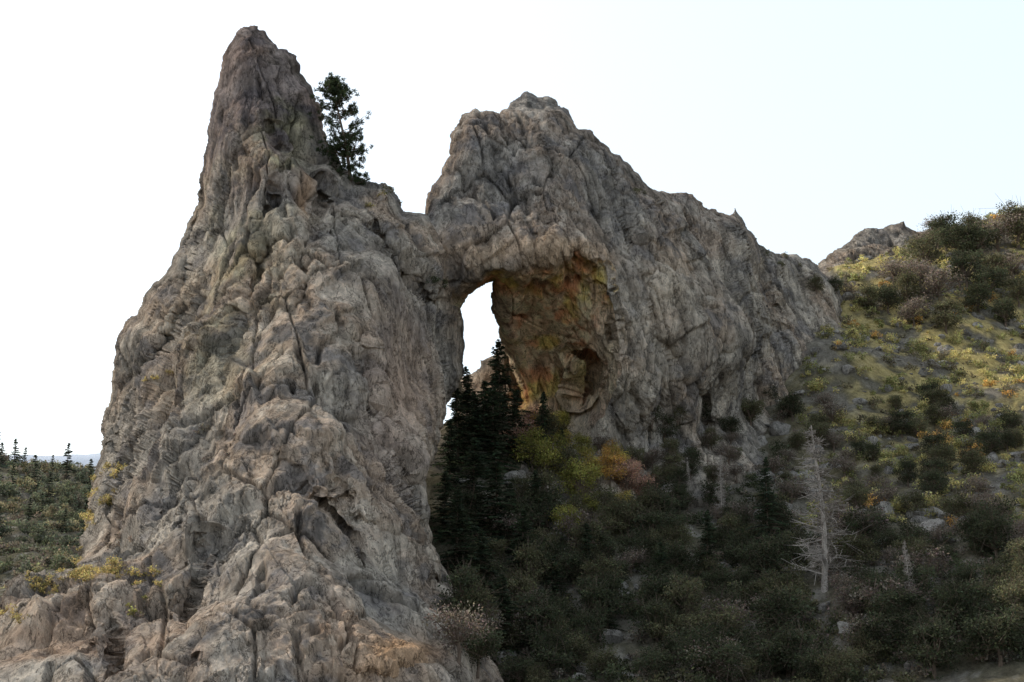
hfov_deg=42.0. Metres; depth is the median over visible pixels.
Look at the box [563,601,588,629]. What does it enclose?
oak tree
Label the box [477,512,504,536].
oak tree
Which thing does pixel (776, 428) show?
boulders
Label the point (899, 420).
oak tree
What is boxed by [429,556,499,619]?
shrub
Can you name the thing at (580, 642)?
bush
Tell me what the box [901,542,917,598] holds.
dead tree
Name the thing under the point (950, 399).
oak tree
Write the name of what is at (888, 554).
bush
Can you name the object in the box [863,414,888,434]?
oak tree
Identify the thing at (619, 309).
rock arch
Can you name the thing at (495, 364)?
fir tree
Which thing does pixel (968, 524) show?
bush
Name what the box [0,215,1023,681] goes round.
hillside ground
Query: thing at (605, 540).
oak tree
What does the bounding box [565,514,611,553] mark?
oak tree
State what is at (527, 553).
oak tree
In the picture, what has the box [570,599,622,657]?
bush
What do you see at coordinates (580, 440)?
autumn tree
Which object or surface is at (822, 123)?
sky
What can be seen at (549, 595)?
oak tree
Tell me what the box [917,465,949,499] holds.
shrub
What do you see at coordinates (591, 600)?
oak tree
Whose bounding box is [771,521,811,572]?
bush
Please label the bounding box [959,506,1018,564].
bush
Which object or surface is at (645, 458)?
oak tree
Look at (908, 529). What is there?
bush
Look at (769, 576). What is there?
bush
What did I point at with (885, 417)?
oak tree
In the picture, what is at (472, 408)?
fir tree
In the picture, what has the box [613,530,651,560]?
oak tree
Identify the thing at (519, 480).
oak tree
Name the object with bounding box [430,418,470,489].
fir tree
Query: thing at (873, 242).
rock outcrop
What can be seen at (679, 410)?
oak tree
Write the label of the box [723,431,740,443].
oak tree
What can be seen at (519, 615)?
oak tree
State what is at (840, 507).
bush
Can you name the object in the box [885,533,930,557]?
bush
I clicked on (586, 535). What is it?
fir tree
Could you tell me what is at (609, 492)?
oak tree
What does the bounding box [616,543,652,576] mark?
oak tree
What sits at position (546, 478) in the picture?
oak tree
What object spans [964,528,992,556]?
bush
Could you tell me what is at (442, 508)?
fir tree
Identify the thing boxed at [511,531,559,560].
oak tree
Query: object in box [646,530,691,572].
oak tree
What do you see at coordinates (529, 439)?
autumn tree
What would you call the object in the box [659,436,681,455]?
oak tree
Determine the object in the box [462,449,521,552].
fir tree
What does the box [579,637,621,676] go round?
bush
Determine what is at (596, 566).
oak tree
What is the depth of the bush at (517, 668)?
83.03 m
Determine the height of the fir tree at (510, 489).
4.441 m
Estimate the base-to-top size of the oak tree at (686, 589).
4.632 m
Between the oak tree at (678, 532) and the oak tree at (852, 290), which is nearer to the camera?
the oak tree at (678, 532)
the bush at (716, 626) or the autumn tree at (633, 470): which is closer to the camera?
the bush at (716, 626)
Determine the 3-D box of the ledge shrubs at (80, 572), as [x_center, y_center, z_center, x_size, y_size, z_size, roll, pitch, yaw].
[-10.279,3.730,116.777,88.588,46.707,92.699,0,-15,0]
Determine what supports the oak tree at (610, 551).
on the hillside ground
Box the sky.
[0,0,1023,455]
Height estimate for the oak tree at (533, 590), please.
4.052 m
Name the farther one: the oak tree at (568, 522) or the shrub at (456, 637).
the oak tree at (568, 522)
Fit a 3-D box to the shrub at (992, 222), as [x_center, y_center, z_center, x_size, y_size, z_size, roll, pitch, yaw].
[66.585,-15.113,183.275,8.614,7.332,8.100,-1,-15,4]
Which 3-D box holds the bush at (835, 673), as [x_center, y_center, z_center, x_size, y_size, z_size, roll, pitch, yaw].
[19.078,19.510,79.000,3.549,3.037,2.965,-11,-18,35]
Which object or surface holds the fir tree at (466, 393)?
on the hillside ground
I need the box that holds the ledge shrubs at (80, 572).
[0,182,801,630]
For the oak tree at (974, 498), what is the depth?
103.26 m
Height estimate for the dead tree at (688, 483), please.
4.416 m
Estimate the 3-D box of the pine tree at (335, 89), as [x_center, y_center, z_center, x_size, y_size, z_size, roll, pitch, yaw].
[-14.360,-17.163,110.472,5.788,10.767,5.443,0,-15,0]
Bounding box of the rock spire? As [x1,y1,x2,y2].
[0,25,503,681]
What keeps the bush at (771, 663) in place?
on the hillside ground
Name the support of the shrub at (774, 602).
on the hillside ground
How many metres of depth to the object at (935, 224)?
186.78 m
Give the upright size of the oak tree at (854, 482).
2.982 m
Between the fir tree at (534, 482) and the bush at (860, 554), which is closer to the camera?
the bush at (860, 554)
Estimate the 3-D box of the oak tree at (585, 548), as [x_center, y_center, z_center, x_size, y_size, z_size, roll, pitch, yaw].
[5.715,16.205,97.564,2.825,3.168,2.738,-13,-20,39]
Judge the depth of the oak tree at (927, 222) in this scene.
191.85 m
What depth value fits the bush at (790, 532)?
101.46 m
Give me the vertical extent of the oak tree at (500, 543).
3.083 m
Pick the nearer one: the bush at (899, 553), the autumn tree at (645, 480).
the bush at (899, 553)
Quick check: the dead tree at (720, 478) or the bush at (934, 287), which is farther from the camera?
the bush at (934, 287)
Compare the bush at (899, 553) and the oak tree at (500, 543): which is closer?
the bush at (899, 553)
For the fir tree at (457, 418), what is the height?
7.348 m
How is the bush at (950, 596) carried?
on the hillside ground
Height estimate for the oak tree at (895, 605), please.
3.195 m
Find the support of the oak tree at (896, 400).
on the hillside ground
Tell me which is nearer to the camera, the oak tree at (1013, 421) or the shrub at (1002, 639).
the shrub at (1002, 639)
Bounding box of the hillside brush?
[437,205,1023,681]
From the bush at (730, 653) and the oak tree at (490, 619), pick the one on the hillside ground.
the bush at (730, 653)
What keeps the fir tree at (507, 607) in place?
on the hillside ground
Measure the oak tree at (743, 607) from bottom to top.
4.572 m
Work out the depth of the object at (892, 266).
167.68 m
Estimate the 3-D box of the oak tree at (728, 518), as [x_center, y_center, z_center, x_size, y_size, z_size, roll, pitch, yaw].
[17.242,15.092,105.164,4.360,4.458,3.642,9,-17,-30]
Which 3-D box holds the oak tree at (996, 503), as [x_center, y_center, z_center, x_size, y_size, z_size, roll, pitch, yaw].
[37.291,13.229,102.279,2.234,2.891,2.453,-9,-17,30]
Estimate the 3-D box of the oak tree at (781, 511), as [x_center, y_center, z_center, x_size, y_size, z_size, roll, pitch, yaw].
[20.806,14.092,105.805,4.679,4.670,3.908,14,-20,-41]
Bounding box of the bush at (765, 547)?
[733,524,796,579]
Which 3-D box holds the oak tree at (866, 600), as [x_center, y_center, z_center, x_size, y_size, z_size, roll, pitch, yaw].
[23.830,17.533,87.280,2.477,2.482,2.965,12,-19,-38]
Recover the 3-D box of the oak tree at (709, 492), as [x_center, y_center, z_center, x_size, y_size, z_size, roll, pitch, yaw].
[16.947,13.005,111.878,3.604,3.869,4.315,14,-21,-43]
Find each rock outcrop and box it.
[457,345,522,414]
[818,221,941,287]
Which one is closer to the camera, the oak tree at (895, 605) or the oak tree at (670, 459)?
the oak tree at (895, 605)
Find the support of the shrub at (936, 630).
on the hillside ground
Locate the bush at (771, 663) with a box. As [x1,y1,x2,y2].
[735,620,803,681]
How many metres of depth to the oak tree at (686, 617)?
87.84 m
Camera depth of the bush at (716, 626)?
83.36 m
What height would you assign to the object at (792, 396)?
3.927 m
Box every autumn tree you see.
[499,411,539,454]
[509,419,555,469]
[521,400,539,420]
[526,408,543,429]
[529,428,573,477]
[548,423,573,446]
[548,498,585,541]
[552,455,604,500]
[553,410,572,425]
[571,429,595,458]
[577,447,605,480]
[581,486,603,517]
[597,437,621,455]
[597,447,627,487]
[608,441,631,466]
[611,455,648,493]
[615,485,636,501]
[626,455,644,475]
[626,468,659,495]
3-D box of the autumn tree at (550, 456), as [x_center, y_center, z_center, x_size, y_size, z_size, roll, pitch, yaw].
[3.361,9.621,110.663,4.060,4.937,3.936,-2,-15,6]
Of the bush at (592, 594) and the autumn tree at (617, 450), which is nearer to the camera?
the bush at (592, 594)
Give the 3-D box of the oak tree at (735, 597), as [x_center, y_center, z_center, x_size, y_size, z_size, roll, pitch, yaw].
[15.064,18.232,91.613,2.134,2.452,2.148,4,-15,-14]
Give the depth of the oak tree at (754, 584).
91.55 m
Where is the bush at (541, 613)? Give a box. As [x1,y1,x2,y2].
[515,590,572,651]
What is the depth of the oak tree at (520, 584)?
91.10 m
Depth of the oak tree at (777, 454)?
121.45 m
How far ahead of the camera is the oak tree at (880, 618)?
82.63 m
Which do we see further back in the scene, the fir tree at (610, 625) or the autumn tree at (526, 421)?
the autumn tree at (526, 421)
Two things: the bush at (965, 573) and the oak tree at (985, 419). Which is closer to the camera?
the bush at (965, 573)
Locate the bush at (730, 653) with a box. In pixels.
[686,630,750,681]
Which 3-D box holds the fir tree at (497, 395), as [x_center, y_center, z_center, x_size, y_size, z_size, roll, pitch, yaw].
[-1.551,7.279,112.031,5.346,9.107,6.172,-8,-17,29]
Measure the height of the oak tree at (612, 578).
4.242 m
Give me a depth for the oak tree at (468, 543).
98.13 m
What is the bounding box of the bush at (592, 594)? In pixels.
[565,574,633,629]
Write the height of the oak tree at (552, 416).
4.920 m
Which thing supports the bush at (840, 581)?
on the hillside ground
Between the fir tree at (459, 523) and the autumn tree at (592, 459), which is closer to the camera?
the fir tree at (459, 523)
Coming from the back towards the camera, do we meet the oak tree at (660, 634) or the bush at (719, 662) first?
the oak tree at (660, 634)
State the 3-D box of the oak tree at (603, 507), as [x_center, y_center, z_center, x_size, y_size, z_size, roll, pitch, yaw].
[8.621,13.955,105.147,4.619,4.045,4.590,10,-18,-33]
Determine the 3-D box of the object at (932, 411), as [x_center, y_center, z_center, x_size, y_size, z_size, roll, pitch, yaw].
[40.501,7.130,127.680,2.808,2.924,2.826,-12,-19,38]
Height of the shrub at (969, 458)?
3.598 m
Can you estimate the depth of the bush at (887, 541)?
97.16 m
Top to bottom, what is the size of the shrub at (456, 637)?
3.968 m
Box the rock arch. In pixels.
[425,91,842,517]
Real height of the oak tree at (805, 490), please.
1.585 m
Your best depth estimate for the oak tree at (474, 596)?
76.16 m
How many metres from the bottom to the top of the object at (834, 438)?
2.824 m
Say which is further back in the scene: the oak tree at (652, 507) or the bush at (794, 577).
the oak tree at (652, 507)
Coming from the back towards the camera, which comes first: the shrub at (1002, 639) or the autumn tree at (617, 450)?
the autumn tree at (617, 450)
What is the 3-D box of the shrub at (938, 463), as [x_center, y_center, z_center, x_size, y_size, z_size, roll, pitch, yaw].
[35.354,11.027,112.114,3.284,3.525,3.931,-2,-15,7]
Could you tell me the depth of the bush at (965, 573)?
90.56 m
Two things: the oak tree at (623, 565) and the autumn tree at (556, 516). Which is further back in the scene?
the autumn tree at (556, 516)
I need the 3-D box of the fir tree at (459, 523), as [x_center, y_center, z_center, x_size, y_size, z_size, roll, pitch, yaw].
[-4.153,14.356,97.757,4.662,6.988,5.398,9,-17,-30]
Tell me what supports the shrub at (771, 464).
on the hillside ground
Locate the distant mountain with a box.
[9,453,100,472]
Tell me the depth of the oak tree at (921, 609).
83.91 m
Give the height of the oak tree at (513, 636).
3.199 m
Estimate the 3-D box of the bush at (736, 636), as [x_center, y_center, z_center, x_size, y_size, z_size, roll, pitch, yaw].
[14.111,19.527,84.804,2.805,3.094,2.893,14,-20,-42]
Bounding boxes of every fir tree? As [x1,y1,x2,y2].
[429,471,472,541]
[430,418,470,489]
[432,489,480,574]
[433,387,478,466]
[439,437,508,533]
[445,366,480,449]
[453,391,504,468]
[455,380,513,470]
[461,375,519,474]
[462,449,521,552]
[464,528,503,602]
[482,339,532,448]
[486,574,532,662]
[498,389,535,464]
[501,483,525,530]
[503,510,548,582]
[525,469,557,533]
[529,391,553,470]
[541,555,572,599]
[557,428,569,462]
[565,523,599,586]
[597,588,626,631]
[650,542,671,587]
[690,509,726,587]
[742,457,789,552]
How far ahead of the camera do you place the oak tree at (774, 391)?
133.24 m
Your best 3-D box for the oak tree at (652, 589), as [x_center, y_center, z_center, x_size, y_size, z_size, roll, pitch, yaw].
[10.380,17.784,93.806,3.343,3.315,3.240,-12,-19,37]
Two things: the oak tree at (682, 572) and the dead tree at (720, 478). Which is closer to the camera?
the oak tree at (682, 572)
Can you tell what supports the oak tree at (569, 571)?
on the hillside ground
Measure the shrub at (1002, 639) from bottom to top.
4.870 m
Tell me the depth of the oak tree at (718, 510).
109.06 m
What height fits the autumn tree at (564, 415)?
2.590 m
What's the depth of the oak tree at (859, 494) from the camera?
106.11 m
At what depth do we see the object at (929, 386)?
134.68 m
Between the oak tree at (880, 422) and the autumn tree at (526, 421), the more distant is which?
the oak tree at (880, 422)
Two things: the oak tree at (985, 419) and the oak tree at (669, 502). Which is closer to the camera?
the oak tree at (669, 502)
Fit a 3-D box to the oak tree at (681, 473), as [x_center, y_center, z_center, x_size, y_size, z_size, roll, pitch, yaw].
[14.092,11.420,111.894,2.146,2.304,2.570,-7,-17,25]
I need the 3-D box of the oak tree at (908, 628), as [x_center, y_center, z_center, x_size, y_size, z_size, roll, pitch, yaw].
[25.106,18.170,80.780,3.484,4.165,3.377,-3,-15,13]
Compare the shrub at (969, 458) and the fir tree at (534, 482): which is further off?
the shrub at (969, 458)
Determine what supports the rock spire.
on the hillside ground
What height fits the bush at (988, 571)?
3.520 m
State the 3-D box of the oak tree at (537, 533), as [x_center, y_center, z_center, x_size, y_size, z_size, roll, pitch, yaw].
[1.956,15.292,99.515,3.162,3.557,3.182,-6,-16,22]
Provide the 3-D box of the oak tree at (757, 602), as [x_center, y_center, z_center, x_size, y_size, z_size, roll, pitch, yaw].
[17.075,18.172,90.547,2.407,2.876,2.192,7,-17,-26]
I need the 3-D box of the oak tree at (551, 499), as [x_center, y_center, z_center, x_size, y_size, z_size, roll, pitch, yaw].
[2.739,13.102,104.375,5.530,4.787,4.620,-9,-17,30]
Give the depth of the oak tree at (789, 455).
122.14 m
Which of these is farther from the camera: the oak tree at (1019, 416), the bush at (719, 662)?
the oak tree at (1019, 416)
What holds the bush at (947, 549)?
on the hillside ground
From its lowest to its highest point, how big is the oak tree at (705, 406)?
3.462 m
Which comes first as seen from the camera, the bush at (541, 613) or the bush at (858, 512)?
the bush at (541, 613)
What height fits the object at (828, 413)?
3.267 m
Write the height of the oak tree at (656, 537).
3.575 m
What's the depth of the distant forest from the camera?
177.32 m
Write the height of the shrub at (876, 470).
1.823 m
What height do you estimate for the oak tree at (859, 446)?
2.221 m
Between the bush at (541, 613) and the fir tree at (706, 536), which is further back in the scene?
the fir tree at (706, 536)
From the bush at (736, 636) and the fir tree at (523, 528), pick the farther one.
the fir tree at (523, 528)
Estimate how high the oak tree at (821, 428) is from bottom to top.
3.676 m
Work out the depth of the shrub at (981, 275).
167.44 m
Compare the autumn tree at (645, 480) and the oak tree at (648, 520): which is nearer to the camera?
the oak tree at (648, 520)
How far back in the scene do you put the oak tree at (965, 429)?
122.84 m
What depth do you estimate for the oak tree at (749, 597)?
91.41 m
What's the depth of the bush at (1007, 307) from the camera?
160.37 m
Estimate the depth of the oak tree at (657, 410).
114.96 m
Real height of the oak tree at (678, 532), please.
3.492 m
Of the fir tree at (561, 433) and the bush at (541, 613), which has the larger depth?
the fir tree at (561, 433)
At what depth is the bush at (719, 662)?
79.12 m
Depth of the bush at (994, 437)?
117.77 m
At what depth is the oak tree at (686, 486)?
111.29 m
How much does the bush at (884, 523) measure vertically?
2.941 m
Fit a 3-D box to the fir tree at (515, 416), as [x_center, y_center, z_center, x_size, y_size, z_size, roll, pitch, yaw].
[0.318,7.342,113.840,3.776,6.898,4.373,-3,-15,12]
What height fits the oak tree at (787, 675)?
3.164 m
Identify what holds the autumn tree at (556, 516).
on the hillside ground
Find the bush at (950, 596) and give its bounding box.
[925,570,987,640]
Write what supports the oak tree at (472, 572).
on the hillside ground
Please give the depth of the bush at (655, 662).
80.14 m
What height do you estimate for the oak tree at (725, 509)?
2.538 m
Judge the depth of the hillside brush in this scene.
114.73 m
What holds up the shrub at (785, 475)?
on the hillside ground
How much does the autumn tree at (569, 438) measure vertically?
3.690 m
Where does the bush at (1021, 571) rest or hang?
on the hillside ground
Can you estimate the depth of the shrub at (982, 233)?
180.78 m
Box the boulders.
[452,226,1023,680]
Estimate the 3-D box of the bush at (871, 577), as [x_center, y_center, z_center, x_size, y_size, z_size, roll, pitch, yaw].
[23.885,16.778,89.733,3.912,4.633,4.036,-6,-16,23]
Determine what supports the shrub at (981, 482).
on the hillside ground
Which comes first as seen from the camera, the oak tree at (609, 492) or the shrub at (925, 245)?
the oak tree at (609, 492)
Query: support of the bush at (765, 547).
on the hillside ground
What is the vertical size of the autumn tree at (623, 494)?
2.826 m
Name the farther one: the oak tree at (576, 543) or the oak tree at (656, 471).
the oak tree at (656, 471)
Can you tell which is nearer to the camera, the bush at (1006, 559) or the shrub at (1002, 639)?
the shrub at (1002, 639)
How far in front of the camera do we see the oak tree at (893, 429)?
126.52 m
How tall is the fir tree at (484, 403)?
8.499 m
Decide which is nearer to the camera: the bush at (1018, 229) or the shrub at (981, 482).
the shrub at (981, 482)
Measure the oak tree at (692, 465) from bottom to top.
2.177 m
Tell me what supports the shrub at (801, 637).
on the hillside ground
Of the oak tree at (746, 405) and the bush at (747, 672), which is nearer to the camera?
the bush at (747, 672)
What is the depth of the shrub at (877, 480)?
112.20 m
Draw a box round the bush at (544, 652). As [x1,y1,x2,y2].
[523,622,582,679]
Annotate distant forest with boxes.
[0,432,95,588]
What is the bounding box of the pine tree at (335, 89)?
[307,72,373,185]
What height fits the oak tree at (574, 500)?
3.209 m
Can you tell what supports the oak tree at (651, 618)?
on the hillside ground
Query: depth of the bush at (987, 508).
97.48 m
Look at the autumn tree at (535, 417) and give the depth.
116.44 m
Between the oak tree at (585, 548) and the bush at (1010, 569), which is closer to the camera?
the bush at (1010, 569)
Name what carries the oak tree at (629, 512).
on the hillside ground
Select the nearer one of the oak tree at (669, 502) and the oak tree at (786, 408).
the oak tree at (669, 502)
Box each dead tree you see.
[685,461,691,508]
[712,455,728,514]
[781,425,871,592]
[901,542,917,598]
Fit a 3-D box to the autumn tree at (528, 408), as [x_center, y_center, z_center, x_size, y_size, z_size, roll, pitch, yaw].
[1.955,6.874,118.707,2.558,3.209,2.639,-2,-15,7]
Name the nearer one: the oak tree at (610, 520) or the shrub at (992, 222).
the oak tree at (610, 520)
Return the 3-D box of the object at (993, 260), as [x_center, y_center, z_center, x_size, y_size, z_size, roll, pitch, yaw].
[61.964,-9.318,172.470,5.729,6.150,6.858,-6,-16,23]
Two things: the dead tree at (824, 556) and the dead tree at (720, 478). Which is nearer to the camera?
the dead tree at (824, 556)
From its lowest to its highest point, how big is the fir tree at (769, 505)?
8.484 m
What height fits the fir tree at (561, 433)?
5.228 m
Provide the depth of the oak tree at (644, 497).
106.08 m
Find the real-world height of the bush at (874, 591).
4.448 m
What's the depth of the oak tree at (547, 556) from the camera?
95.99 m
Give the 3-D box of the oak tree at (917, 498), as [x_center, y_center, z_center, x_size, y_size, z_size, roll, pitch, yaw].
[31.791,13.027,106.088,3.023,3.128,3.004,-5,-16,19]
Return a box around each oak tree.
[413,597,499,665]
[446,577,506,634]
[451,560,487,590]
[459,535,496,562]
[460,603,505,639]
[462,616,500,665]
[462,622,508,678]
[470,533,510,561]
[473,556,513,594]
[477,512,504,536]
[478,505,531,543]
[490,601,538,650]
[494,564,542,613]
[495,582,545,609]
[495,619,527,653]
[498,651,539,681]
[500,536,563,588]
[506,602,544,641]
[509,472,530,496]
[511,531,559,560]
[515,580,574,630]
[516,462,565,507]
[517,525,551,545]
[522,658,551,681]
[523,480,575,532]
[528,406,568,439]
[533,538,565,589]
[536,527,560,553]
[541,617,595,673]
[543,443,590,488]
[545,539,594,586]
[553,504,613,536]
[561,536,602,554]
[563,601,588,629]
[565,492,588,517]
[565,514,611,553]
[569,564,631,610]
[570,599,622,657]
[574,553,627,584]
[576,571,622,616]
[577,543,603,566]
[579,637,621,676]
[583,479,623,514]
[588,432,610,453]
[588,528,621,559]
[591,498,631,540]
[593,495,645,535]
[602,555,632,581]
[603,488,642,537]
[604,541,616,559]
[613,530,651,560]
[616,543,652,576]
[622,504,672,547]
[624,443,646,464]
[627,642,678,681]
[628,596,680,642]
[635,559,687,602]
[635,570,670,601]
[637,469,685,512]
[637,481,666,524]
[637,492,670,513]
[638,449,659,470]
[639,597,687,641]
[641,443,666,470]
[642,486,691,524]
[643,519,676,556]
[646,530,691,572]
[646,600,677,641]
[649,461,673,488]
[651,401,667,427]
[656,414,680,442]
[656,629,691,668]
[657,521,696,553]
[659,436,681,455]
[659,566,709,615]
[661,449,686,478]
[666,481,697,514]
[666,558,692,582]
[668,464,691,483]
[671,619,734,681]
[673,405,686,425]
[673,480,692,496]
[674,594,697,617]
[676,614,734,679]
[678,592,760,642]
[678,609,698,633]
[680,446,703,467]
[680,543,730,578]
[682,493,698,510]
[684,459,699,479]
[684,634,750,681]
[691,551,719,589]
[698,429,723,449]
[700,425,723,450]
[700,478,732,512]
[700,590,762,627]
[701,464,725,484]
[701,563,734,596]
[702,401,722,424]
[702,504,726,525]
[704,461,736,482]
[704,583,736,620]
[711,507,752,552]
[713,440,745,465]
[717,413,744,434]
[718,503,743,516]
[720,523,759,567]
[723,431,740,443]
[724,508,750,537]
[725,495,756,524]
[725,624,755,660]
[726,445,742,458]
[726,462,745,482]
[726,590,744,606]
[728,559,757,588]
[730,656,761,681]
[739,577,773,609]
[741,395,765,426]
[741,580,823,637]
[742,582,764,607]
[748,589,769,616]
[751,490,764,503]
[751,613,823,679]
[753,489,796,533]
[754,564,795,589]
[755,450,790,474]
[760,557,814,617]
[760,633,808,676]
[761,382,780,405]
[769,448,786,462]
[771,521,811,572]
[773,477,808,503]
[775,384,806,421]
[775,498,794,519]
[777,396,800,417]
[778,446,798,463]
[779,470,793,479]
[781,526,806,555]
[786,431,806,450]
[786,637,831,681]
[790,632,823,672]
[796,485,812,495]
[800,418,832,444]
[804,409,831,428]
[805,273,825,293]
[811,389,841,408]
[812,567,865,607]
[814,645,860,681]
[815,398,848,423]
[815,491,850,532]
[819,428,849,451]
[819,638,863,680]
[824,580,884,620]
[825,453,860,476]
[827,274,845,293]
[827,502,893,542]
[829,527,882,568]
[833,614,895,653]
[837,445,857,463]
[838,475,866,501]
[839,278,859,300]
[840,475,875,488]
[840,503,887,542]
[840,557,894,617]
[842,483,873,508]
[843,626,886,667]
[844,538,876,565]
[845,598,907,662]
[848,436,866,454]
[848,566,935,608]
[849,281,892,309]
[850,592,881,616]
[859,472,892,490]
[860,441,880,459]
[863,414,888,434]
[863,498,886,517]
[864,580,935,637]
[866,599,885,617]
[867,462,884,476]
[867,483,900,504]
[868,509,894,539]
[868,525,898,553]
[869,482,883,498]
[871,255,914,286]
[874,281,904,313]
[876,411,897,433]
[879,404,916,437]
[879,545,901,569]
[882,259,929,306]
[882,588,914,624]
[883,420,897,435]
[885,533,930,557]
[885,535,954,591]
[886,392,903,408]
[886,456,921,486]
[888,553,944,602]
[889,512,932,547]
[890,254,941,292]
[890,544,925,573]
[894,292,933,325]
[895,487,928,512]
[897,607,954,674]
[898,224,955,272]
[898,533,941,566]
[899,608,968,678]
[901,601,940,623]
[903,415,929,438]
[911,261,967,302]
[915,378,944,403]
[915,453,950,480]
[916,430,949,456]
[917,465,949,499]
[918,215,957,229]
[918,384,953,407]
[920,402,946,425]
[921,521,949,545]
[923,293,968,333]
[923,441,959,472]
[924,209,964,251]
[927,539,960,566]
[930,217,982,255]
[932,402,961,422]
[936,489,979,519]
[938,394,957,410]
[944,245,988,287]
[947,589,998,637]
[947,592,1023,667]
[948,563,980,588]
[950,417,976,437]
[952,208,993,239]
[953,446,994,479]
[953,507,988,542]
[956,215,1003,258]
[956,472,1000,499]
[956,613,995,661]
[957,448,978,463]
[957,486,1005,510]
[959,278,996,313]
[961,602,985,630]
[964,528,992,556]
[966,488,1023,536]
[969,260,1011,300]
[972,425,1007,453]
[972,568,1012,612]
[973,414,993,425]
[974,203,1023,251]
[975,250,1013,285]
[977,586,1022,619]
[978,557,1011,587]
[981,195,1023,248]
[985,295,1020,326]
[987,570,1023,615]
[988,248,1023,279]
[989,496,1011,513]
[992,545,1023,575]
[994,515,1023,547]
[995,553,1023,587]
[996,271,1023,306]
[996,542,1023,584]
[997,411,1023,430]
[998,409,1023,428]
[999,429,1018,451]
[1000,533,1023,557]
[1003,425,1023,448]
[1006,427,1023,447]
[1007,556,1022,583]
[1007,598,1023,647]

